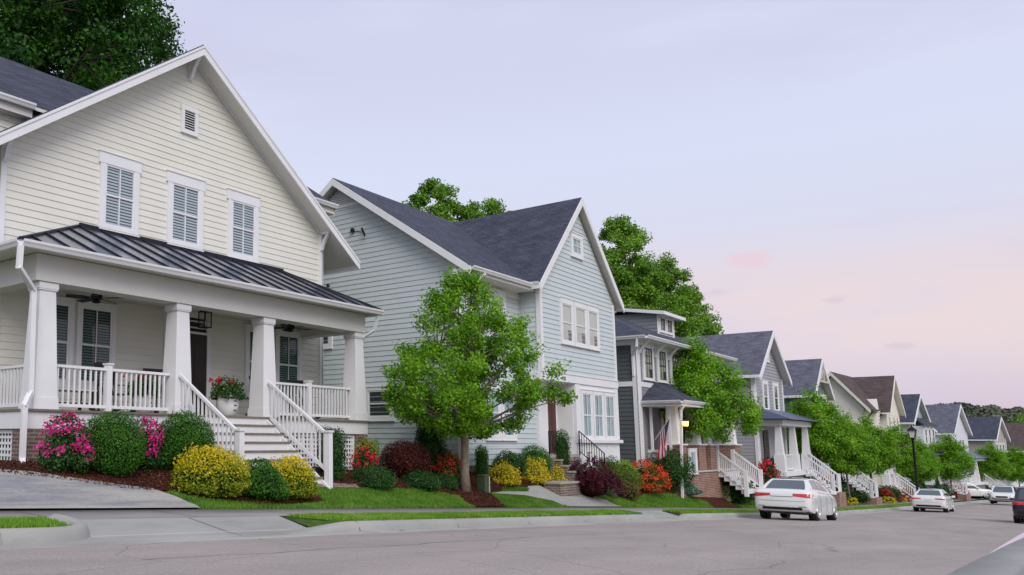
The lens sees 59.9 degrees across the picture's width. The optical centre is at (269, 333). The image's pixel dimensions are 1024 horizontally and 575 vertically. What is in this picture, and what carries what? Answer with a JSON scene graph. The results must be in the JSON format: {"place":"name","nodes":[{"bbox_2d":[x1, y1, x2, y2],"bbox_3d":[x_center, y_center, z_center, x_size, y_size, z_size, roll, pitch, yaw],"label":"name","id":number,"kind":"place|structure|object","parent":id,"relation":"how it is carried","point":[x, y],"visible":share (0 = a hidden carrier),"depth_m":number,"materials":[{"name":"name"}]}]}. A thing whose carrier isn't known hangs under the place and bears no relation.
{"place":"outdoors","nodes":[
{"label":"outdoors","id":0,"kind":"place"},
{"bbox_2d":[0,469,198,507],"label":"driveway","id":1,"kind":"structure","parent":0,"point":[19,490],"depth_m":13.65,"materials":[{"name":"concrete"}]},
{"bbox_2d":[81,516,308,535],"bbox_3d":[-1.386,2.693,11.715,0.630,0.423,5.500,-6,-10,43],"label":"driveway apron","id":2,"kind":"object","parent":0,"point":[102,527],"visible":0.76,"depth_m":11.89,"materials":[{"name":"concrete"}]},
{"bbox_2d":[167,486,474,508],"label":"grass","id":3,"kind":"structure","parent":0,"point":[363,497],"depth_m":18.68,"materials":[{"name":"green plant"}]},
{"bbox_2d":[281,514,624,526],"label":"verge","id":4,"kind":"structure","parent":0,"point":[309,522],"depth_m":13.81,"materials":[{"name":"plant"}]},
{"bbox_2d":[286,509,641,520],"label":"grass","id":5,"kind":"structure","parent":0,"point":[388,515],"depth_m":16.84,"materials":[{"name":"green plant"}]},
{"bbox_2d":[0,484,956,510],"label":"ground","id":6,"kind":"structure","parent":0,"point":[51,509],"depth_m":15.48,"materials":[{"name":"soil"}]},
{"bbox_2d":[0,0,177,90],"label":"oak tree","id":7,"kind":"object","parent":6,"relation":"on","point":[56,18],"visible":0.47,"depth_m":33.07,"materials":[{"name":"green plant"}]},
{"bbox_2d":[8,0,186,84],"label":"oak tree","id":8,"kind":"object","parent":6,"relation":"on","point":[165,50],"visible":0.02,"depth_m":41.43,"materials":[{"name":"green plant"}]},
{"bbox_2d":[0,459,322,503],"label":"mulch bed","id":9,"kind":"object","parent":6,"relation":"on","point":[152,482],"visible":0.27,"depth_m":15.52,"materials":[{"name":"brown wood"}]},
{"bbox_2d":[32,410,98,472],"bbox_3d":[-3.664,1.942,15.012,1.120,1.148,1.134,4,-8,-24],"label":"azalea","id":10,"kind":"object","parent":9,"relation":"on","point":[64,446],"visible":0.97,"depth_m":14.76,"materials":[{"name":"pink plant"}]},
{"bbox_2d":[79,404,148,475],"bbox_3d":[-2.934,1.987,15.536,1.371,1.336,1.342,-6,-10,43],"label":"round shrub","id":11,"kind":"object","parent":9,"relation":"on","point":[118,446],"visible":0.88,"depth_m":15.21,"materials":[{"name":"green plant"}]},
{"bbox_2d":[128,415,165,471],"bbox_3d":[-2.473,2.165,16.552,1.058,1.148,1.055,-6,-10,43],"label":"azalea","id":12,"kind":"object","parent":9,"relation":"on","point":[151,458],"visible":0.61,"depth_m":16.35,"materials":[{"name":"pink plant"}]},
{"bbox_2d":[156,405,216,472],"bbox_3d":[-1.728,2.131,16.997,1.312,1.448,1.356,-6,-10,43],"label":"round shrub","id":13,"kind":"object","parent":9,"relation":"on","point":[182,433],"visible":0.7,"depth_m":16.63,"materials":[{"name":"green plant"}]},
{"bbox_2d":[169,439,253,497],"bbox_3d":[-1.103,2.556,15.916,1.723,1.085,1.701,-6,-10,43],"label":"golden shrub","id":14,"kind":"object","parent":9,"relation":"on","point":[208,473],"visible":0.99,"depth_m":15.52,"materials":[{"name":"yellow plant"}]},
{"bbox_2d":[239,456,292,500],"bbox_3d":[-0.179,2.868,16.487,1.175,0.869,1.159,-6,-10,43],"label":"dark shrub","id":15,"kind":"object","parent":9,"relation":"on","point":[265,480],"visible":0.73,"depth_m":16.20,"materials":[{"name":"green plant"}]},
{"bbox_2d":[267,450,320,498],"bbox_3d":[0.349,2.889,17.218,1.332,1.044,1.348,2,-7,-11],"label":"golden shrub","id":16,"kind":"object","parent":9,"relation":"on","point":[296,477],"visible":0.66,"depth_m":16.89,"materials":[{"name":"yellow plant"}]},
{"bbox_2d":[0,44,383,489],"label":"house","id":17,"kind":"structure","parent":6,"relation":"on","point":[167,201],"depth_m":20.34,"materials":[{"name":"beige paint"}]},
{"bbox_2d":[56,296,76,387],"bbox_3d":[-4.823,0.176,18.538,0.095,2.035,1.120,-6,-10,43],"label":"window","id":18,"kind":"structure","parent":17,"relation":"in","point":[65,306],"depth_m":18.80,"materials":[{"name":"white paint"}]},
{"bbox_2d":[65,293,119,303],"bbox_3d":[-3.834,-0.816,18.324,1.261,0.340,1.314,-6,-10,43],"label":"ceiling fan","id":19,"kind":"object","parent":17,"relation":"hanging from","point":[96,298],"visible":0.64,"depth_m":18.20,"materials":[{"name":"black metal"}]},
{"bbox_2d":[75,299,117,390],"bbox_3d":[-4.025,0.290,19.385,0.095,2.035,1.120,-6,-10,43],"label":"window","id":20,"kind":"structure","parent":17,"relation":"in","point":[95,341],"depth_m":19.39,"materials":[{"name":"white paint"}]},
{"bbox_2d":[89,362,135,411],"bbox_3d":[-3.470,1.220,18.628,0.972,1.137,0.600,-5,-9,34],"label":"rocking chair","id":21,"kind":"object","parent":17,"relation":"on","point":[100,365],"visible":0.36,"depth_m":18.59,"materials":[{"name":"black"}]},
{"bbox_2d":[98,149,142,237],"bbox_3d":[-3.631,-3.362,20.257,0.095,1.925,1.300,-6,-10,43],"label":"window","id":22,"kind":"structure","parent":17,"relation":"in","point":[119,180],"depth_m":20.25,"materials":[{"name":"white paint"}]},
{"bbox_2d":[122,374,161,412],"bbox_3d":[-2.828,1.348,18.744,0.971,0.936,0.959,3,-8,-21],"label":"planter","id":23,"kind":"object","parent":17,"relation":"on","point":[142,396],"visible":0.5,"depth_m":18.50,"materials":[{"name":"white ceramic"}]},
{"bbox_2d":[166,169,206,251],"bbox_3d":[-2.191,-3.166,21.787,0.095,1.945,1.360,-6,-10,43],"label":"window","id":24,"kind":"structure","parent":17,"relation":"in","point":[185,193],"depth_m":21.78,"materials":[{"name":"white paint"}]},
{"bbox_2d":[162,307,212,414],"bbox_3d":[-2.108,0.771,21.407,0.080,2.760,1.680,-6,-10,43],"label":"door","id":25,"kind":"structure","parent":17,"relation":"in","point":[200,339],"depth_m":21.74,"materials":[{"name":"black paint"}]},
{"bbox_2d":[207,375,247,415],"bbox_3d":[-1.060,1.539,20.614,1.058,1.055,0.989,-6,-10,43],"label":"planter","id":26,"kind":"object","parent":17,"relation":"on","point":[227,403],"visible":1,"depth_m":20.37,"materials":[{"name":"white ceramic"}]},
{"bbox_2d":[226,187,261,263],"bbox_3d":[-0.733,-2.978,23.335,0.095,1.925,1.330,-6,-10,43],"label":"window","id":27,"kind":"structure","parent":17,"relation":"in","point":[243,208],"depth_m":23.33,"materials":[{"name":"white paint"}]},
{"bbox_2d":[244,324,253,397],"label":"window","id":28,"kind":"structure","parent":17,"relation":"in","point":[248,336],"depth_m":23.02,"materials":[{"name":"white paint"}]},
{"bbox_2d":[274,329,301,400],"bbox_3d":[0.546,0.931,24.235,0.095,2.035,1.170,-6,-10,43],"label":"window","id":29,"kind":"structure","parent":17,"relation":"in","point":[288,345],"depth_m":24.27,"materials":[{"name":"white paint"}]},
{"bbox_2d":[311,466,540,505],"bbox_3d":[4.825,4.165,23.405,3.840,1.128,11.500,-6,-10,43],"label":"mulch bed","id":30,"kind":"object","parent":6,"relation":"on","point":[346,480],"visible":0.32,"depth_m":22.64,"materials":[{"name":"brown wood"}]},
{"bbox_2d":[314,425,348,478],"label":"clipped shrub","id":31,"kind":"object","parent":30,"relation":"on","point":[339,459],"visible":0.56,"depth_m":19.91,"materials":[{"name":"green plant"}]},
{"bbox_2d":[348,442,379,471],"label":"azalea","id":32,"kind":"object","parent":30,"relation":"on","point":[362,458],"visible":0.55,"depth_m":21.58,"materials":[{"name":"red plant"}]},
{"bbox_2d":[351,464,397,488],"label":"shrub","id":33,"kind":"object","parent":30,"relation":"on","point":[377,476],"visible":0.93,"depth_m":20.21,"materials":[{"name":"green plant"}]},
{"bbox_2d":[377,439,431,478],"bbox_3d":[3.643,3.405,22.618,1.540,1.099,1.496,-6,-10,43],"label":"burgundy shrub","id":34,"kind":"object","parent":30,"relation":"on","point":[401,459],"visible":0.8,"depth_m":22.23,"materials":[{"name":"red plant"}]},
{"bbox_2d":[400,469,441,489],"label":"shrub","id":35,"kind":"object","parent":30,"relation":"on","point":[424,480],"visible":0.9,"depth_m":21.64,"materials":[{"name":"green plant"}]},
{"bbox_2d":[411,424,453,472],"bbox_3d":[4.734,3.186,24.745,1.626,1.920,1.687,-6,-10,43],"label":"conical evergreen","id":36,"kind":"object","parent":30,"relation":"on","point":[434,445],"visible":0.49,"depth_m":24.43,"materials":[{"name":"green plant"}]},
{"bbox_2d":[436,471,459,488],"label":"shrub","id":37,"kind":"object","parent":30,"relation":"on","point":[447,481],"visible":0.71,"depth_m":22.67,"materials":[{"name":"green plant"}]},
{"bbox_2d":[430,447,469,481],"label":"azalea","id":38,"kind":"object","parent":30,"relation":"on","point":[450,464],"visible":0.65,"depth_m":23.71,"materials":[{"name":"red plant"}]},
{"bbox_2d":[379,262,579,491],"bbox_3d":[5.177,1.167,23.635,5.229,6.542,5.202,3,-8,-23],"label":"street tree","id":39,"kind":"object","parent":30,"relation":"on","point":[469,397],"visible":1,"depth_m":22.78,"materials":[{"name":"green plant"}]},
{"bbox_2d":[472,444,489,473],"bbox_3d":[6.501,3.927,25.742,0.565,1.057,0.545,-6,-10,43],"label":"columnar evergreen","id":40,"kind":"object","parent":30,"relation":"on","point":[481,458],"visible":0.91,"depth_m":25.62,"materials":[{"name":"green plant"}]},
{"bbox_2d":[488,459,521,485],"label":"golden shrub","id":41,"kind":"object","parent":30,"relation":"on","point":[505,475],"visible":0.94,"depth_m":25.45,"materials":[{"name":"yellow plant"}]},
{"bbox_2d":[492,449,529,477],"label":"round shrub","id":42,"kind":"object","parent":30,"relation":"on","point":[515,460],"visible":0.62,"depth_m":26.58,"materials":[{"name":"green plant"}]},
{"bbox_2d":[521,456,550,484],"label":"golden shrub","id":43,"kind":"object","parent":30,"relation":"on","point":[536,473],"visible":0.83,"depth_m":27.21,"materials":[{"name":"yellow plant"}]},
{"bbox_2d":[402,176,472,221],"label":"broadleaf tree","id":44,"kind":"object","parent":6,"relation":"on","point":[441,207],"visible":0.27,"depth_m":59.27,"materials":[{"name":"green plant"}]},
{"bbox_2d":[319,178,623,495],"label":"house","id":45,"kind":"structure","parent":6,"relation":"on","point":[545,267],"depth_m":29.48,"materials":[{"name":"blue paint"}]},
{"bbox_2d":[366,385,394,421],"bbox_3d":[3.654,2.353,27.929,1.200,1.175,0.095,-6,-10,43],"label":"window","id":46,"kind":"structure","parent":45,"relation":"in","point":[380,413],"depth_m":28.01,"materials":[{"name":"white paint"}]},
{"bbox_2d":[484,383,503,440],"bbox_3d":[7.296,2.569,27.255,0.095,1.855,1.060,-6,-10,43],"label":"window","id":47,"kind":"structure","parent":45,"relation":"in","point":[498,409],"depth_m":27.39,"materials":[{"name":"white paint"}]},
{"bbox_2d":[501,385,518,440],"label":"window","id":48,"kind":"structure","parent":45,"relation":"in","point":[507,436],"depth_m":27.95,"materials":[{"name":"white paint"}]},
{"bbox_2d":[547,387,555,453],"bbox_3d":[10.214,3.160,30.321,0.090,2.400,0.760,-6,-10,43],"label":"door","id":49,"kind":"structure","parent":45,"relation":"in","point":[551,407],"depth_m":30.34,"materials":[{"name":"red wood"}]},
{"bbox_2d":[559,296,575,345],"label":"window","id":50,"kind":"structure","parent":45,"relation":"in","point":[566,316],"depth_m":30.25,"materials":[{"name":"white paint"}]},
{"bbox_2d":[569,231,584,260],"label":"window","id":51,"kind":"structure","parent":45,"relation":"in","point":[576,240],"depth_m":31.44,"materials":[{"name":"white paint"}]},
{"bbox_2d":[573,300,588,348],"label":"window","id":52,"kind":"structure","parent":45,"relation":"in","point":[580,308],"depth_m":31.14,"materials":[{"name":"white paint"}]},
{"bbox_2d":[580,389,594,439],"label":"window","id":53,"kind":"structure","parent":45,"relation":"in","point":[587,418],"depth_m":30.90,"materials":[{"name":"white paint"}]},
{"bbox_2d":[587,304,600,351],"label":"window","id":54,"kind":"structure","parent":45,"relation":"in","point":[592,311],"depth_m":31.99,"materials":[{"name":"white paint"}]},
{"bbox_2d":[593,390,606,439],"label":"window","id":55,"kind":"structure","parent":45,"relation":"in","point":[598,396],"depth_m":31.67,"materials":[{"name":"white paint"}]},
{"bbox_2d":[604,391,617,439],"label":"window","id":56,"kind":"structure","parent":45,"relation":"in","point":[609,397],"depth_m":32.49,"materials":[{"name":"white paint"}]},
{"bbox_2d":[462,196,509,219],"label":"broadleaf tree","id":57,"kind":"object","parent":6,"relation":"on","point":[491,206],"visible":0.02,"depth_m":61.51,"materials":[{"name":"green plant"}]},
{"bbox_2d":[492,492,566,506],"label":"grass","id":58,"kind":"structure","parent":6,"relation":"on","point":[514,500],"depth_m":23.99,"materials":[{"name":"green plant"}]},
{"bbox_2d":[520,444,552,470],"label":"round shrub","id":59,"kind":"object","parent":6,"relation":"on","point":[534,453],"visible":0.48,"depth_m":28.10,"materials":[{"name":"green plant"}]},
{"bbox_2d":[598,214,664,309],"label":"broadleaf tree","id":60,"kind":"object","parent":6,"relation":"on","point":[624,234],"visible":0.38,"depth_m":73.02,"materials":[{"name":"green plant"}]},
{"bbox_2d":[599,492,713,507],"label":"grass","id":61,"kind":"structure","parent":6,"relation":"on","point":[660,500],"depth_m":32.43,"materials":[{"name":"green plant"}]},
{"bbox_2d":[628,250,706,337],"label":"broadleaf tree","id":62,"kind":"object","parent":6,"relation":"on","point":[682,300],"visible":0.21,"depth_m":76.20,"materials":[{"name":"green plant"}]},
{"bbox_2d":[615,488,739,506],"bbox_3d":[17.605,6.817,36.064,2.720,1.667,22.400,-6,-10,43],"label":"mulch bed","id":63,"kind":"object","parent":6,"relation":"on","point":[717,502],"visible":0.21,"depth_m":37.00,"materials":[{"name":"brown soil"}]},
{"bbox_2d":[552,428,571,464],"bbox_3d":[9.999,4.125,28.611,0.656,1.719,0.653,-6,-10,43],"label":"columnar evergreen","id":64,"kind":"object","parent":63,"relation":"on","point":[562,451],"visible":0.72,"depth_m":28.50,"materials":[{"name":"green plant"}]},
{"bbox_2d":[568,452,627,497],"bbox_3d":[10.922,4.827,28.448,2.414,1.640,2.384,-6,-10,43],"label":"japanese maple","id":65,"kind":"object","parent":63,"relation":"on","point":[593,482],"visible":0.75,"depth_m":27.95,"materials":[{"name":"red plant"}]},
{"bbox_2d":[615,479,640,500],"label":"bronze shrub","id":66,"kind":"object","parent":63,"relation":"on","point":[633,491],"visible":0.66,"depth_m":30.19,"materials":[{"name":"brown plant"}]},
{"bbox_2d":[631,458,671,493],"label":"azalea","id":67,"kind":"object","parent":63,"relation":"on","point":[650,478],"visible":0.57,"depth_m":32.94,"materials":[{"name":"orange plant"}]},
{"bbox_2d":[647,448,695,491],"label":"round shrub","id":68,"kind":"object","parent":63,"relation":"on","point":[671,464],"visible":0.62,"depth_m":35.06,"materials":[{"name":"green plant"}]},
{"bbox_2d":[660,331,764,444],"bbox_3d":[19.792,3.611,38.935,5.718,7.510,5.911,-6,-10,43],"label":"street tree","id":69,"kind":"object","parent":63,"relation":"on","point":[693,372],"visible":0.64,"depth_m":37.99,"materials":[{"name":"green plant"}]},
{"bbox_2d":[722,477,756,503],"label":"round shrub","id":70,"kind":"object","parent":63,"relation":"on","point":[737,496],"visible":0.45,"depth_m":39.24,"materials":[{"name":"green plant"}]},
{"bbox_2d":[614,307,763,517],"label":"house","id":71,"kind":"structure","parent":6,"relation":"on","point":[649,344],"depth_m":36.98,"materials":[{"name":"grey paint"}]},
{"bbox_2d":[641,344,655,381],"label":"window","id":72,"kind":"structure","parent":71,"relation":"in","point":[648,369],"depth_m":37.05,"materials":[{"name":"white paint"}]},
{"bbox_2d":[655,417,669,459],"bbox_3d":[16.500,4.435,35.085,0.114,1.820,0.778,4,-8,-27],"label":"flag","id":73,"kind":"object","parent":71,"relation":"attached to","point":[662,449],"visible":1,"depth_m":35.09,"materials":[{"name":"multicoloured fabric"}]},
{"bbox_2d":[656,348,669,383],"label":"window","id":74,"kind":"structure","parent":71,"relation":"in","point":[661,360],"depth_m":38.38,"materials":[{"name":"white paint"}]},
{"bbox_2d":[666,282,724,335],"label":"broadleaf tree","id":75,"kind":"object","parent":6,"relation":"on","point":[712,328],"visible":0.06,"depth_m":80.45,"materials":[{"name":"green plant"}]},
{"bbox_2d":[681,331,846,506],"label":"house","id":76,"kind":"structure","parent":6,"relation":"on","point":[759,355],"depth_m":50.65,"materials":[{"name":"grey paint"}]},
{"bbox_2d":[754,458,783,482],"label":"azalea","id":77,"kind":"object","parent":6,"relation":"on","point":[769,473],"visible":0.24,"depth_m":46.49,"materials":[{"name":"red plant"}]},
{"bbox_2d":[784,384,863,475],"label":"street tree","id":78,"kind":"object","parent":6,"relation":"on","point":[830,443],"visible":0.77,"depth_m":53.66,"materials":[{"name":"green plant"}]},
{"bbox_2d":[783,359,882,504],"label":"house","id":79,"kind":"structure","parent":6,"relation":"on","point":[807,373],"depth_m":61.03,"materials":[{"name":"grey paint"}]},
{"bbox_2d":[818,409,881,493],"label":"street tree","id":80,"kind":"object","parent":6,"relation":"on","point":[852,462],"visible":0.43,"depth_m":57.46,"materials":[{"name":"green plant"}]},
{"bbox_2d":[828,371,919,501],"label":"house","id":81,"kind":"structure","parent":6,"relation":"on","point":[878,399],"depth_m":74.74,"materials":[{"name":"beige paint"}]},
{"bbox_2d":[843,412,905,492],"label":"street tree","id":82,"kind":"object","parent":6,"relation":"on","point":[889,453],"visible":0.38,"depth_m":64.45,"materials":[{"name":"green plant"}]},
{"bbox_2d":[882,421,930,486],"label":"street tree","id":83,"kind":"object","parent":6,"relation":"on","point":[906,467],"visible":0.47,"depth_m":74.03,"materials":[{"name":"green plant"}]},
{"bbox_2d":[903,436,944,484],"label":"street tree","id":84,"kind":"object","parent":6,"relation":"on","point":[931,459],"visible":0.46,"depth_m":76.70,"materials":[{"name":"green plant"}]},
{"bbox_2d":[899,394,970,500],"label":"house","id":85,"kind":"structure","parent":6,"relation":"on","point":[917,416],"depth_m":85.67,"materials":[{"name":"white paint"}]},
{"bbox_2d":[925,404,1004,489],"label":"house","id":86,"kind":"structure","parent":6,"relation":"on","point":[945,418],"depth_m":101.70,"materials":[{"name":"white paint"}]},
{"bbox_2d":[966,417,1023,489],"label":"house","id":87,"kind":"structure","parent":6,"relation":"on","point":[984,430],"depth_m":118.97,"materials":[{"name":"beige paint"}]},
{"bbox_2d":[1004,423,1023,482],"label":"house","id":88,"kind":"structure","parent":6,"relation":"on","point":[1015,431],"depth_m":135.04,"materials":[{"name":"brown paint"}]},
{"bbox_2d":[0,498,989,519],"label":"sidewalk","id":89,"kind":"structure","parent":0,"point":[120,514],"depth_m":14.11,"materials":[{"name":"concrete"}]},
{"bbox_2d":[930,431,976,499],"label":"street tree","id":90,"kind":"object","parent":89,"relation":"on","point":[950,449],"visible":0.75,"depth_m":84.53,"materials":[{"name":"green plant"}]},
{"bbox_2d":[972,440,1015,484],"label":"street tree","id":91,"kind":"object","parent":89,"relation":"on","point":[996,464],"visible":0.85,"depth_m":102.22,"materials":[{"name":"green plant"}]},
{"bbox_2d":[0,501,1023,574],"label":"road","id":92,"kind":"structure","parent":0,"point":[925,542],"depth_m":11.09,"materials":[{"name":"grey asphalt"}]},
{"bbox_2d":[0,501,989,549],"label":"gutter pan","id":93,"kind":"object","parent":92,"relation":"on","point":[73,544],"visible":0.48,"depth_m":12.61,"materials":[{"name":"concrete"}]},
{"bbox_2d":[0,513,90,545],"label":"kerb","id":94,"kind":"structure","parent":93,"relation":"on","point":[77,530],"depth_m":9.73,"materials":[{"name":"concrete"}]},
{"bbox_2d":[0,500,989,544],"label":"kerb","id":95,"kind":"structure","parent":93,"relation":"on","point":[366,525],"depth_m":15.96,"materials":[{"name":"concrete"}]},
{"bbox_2d":[755,477,836,520],"bbox_3d":[19.230,6.037,30.443,2.137,1.549,4.667,-7,-13,44],"label":"parked car","id":96,"kind":"object","parent":92,"relation":"on","point":[787,497],"visible":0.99,"depth_m":29.12,"materials":[{"name":"white paint"}]},
{"bbox_2d":[911,488,954,512],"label":"parked car","id":97,"kind":"object","parent":92,"relation":"on","point":[923,499],"visible":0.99,"depth_m":53.09,"materials":[{"name":"white paint"}]},
{"bbox_2d":[947,538,1023,574],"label":"gutter pan","id":98,"kind":"object","parent":92,"relation":"on","point":[1008,559],"visible":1,"depth_m":12.24,"materials":[{"name":"concrete"}]},
{"bbox_2d":[988,485,1015,503],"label":"parked car","id":99,"kind":"object","parent":92,"relation":"on","point":[1004,493],"visible":0.69,"depth_m":77.67,"materials":[{"name":"white paint"}]},
{"bbox_2d":[1010,487,1023,522],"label":"parked car","id":100,"kind":"object","parent":92,"relation":"on","point":[1018,507],"visible":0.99,"depth_m":38.97,"materials":[{"name":"black paint"}]},
{"bbox_2d":[0,0,1023,553],"label":"sky","id":101,"kind":"structure","parent":0,"point":[843,180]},
{"bbox_2d":[497,484,618,505],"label":"garden path","id":102,"kind":"structure","parent":0,"point":[539,491],"depth_m":26.48,"materials":[{"name":"concrete"}]},
{"bbox_2d":[664,499,989,513],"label":"verge","id":103,"kind":"structure","parent":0,"point":[899,506],"depth_m":81.40,"materials":[{"name":"plant"}]},
{"bbox_2d":[662,508,759,512],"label":"grass","id":104,"kind":"structure","parent":103,"relation":"on","point":[711,510],"depth_m":29.34,"materials":[{"name":"green plant"}]},
{"bbox_2d":[1005,444,1023,486],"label":"street tree","id":105,"kind":"object","parent":103,"relation":"on","point":[1017,458],"visible":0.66,"depth_m":110.60,"materials":[{"name":"green plant"}]},
{"bbox_2d":[949,482,991,498],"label":"parked car","id":106,"kind":"object","parent":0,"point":[974,490],"visible":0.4,"depth_m":91.78,"materials":[{"name":"white paint"}]},
{"bbox_2d":[934,402,1023,422],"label":"treeline","id":107,"kind":"object","parent":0,"point":[990,410],"visible":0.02,"depth_m":354.95,"materials":[{"name":"green plant"}]},
{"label":"verge","id":108,"kind":"structure","parent":0,"visible":0},
{"bbox_2d":[0,514,72,527],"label":"grass","id":109,"kind":"structure","parent":108,"relation":"on","point":[25,521],"depth_m":9.98,"materials":[{"name":"green plant"}]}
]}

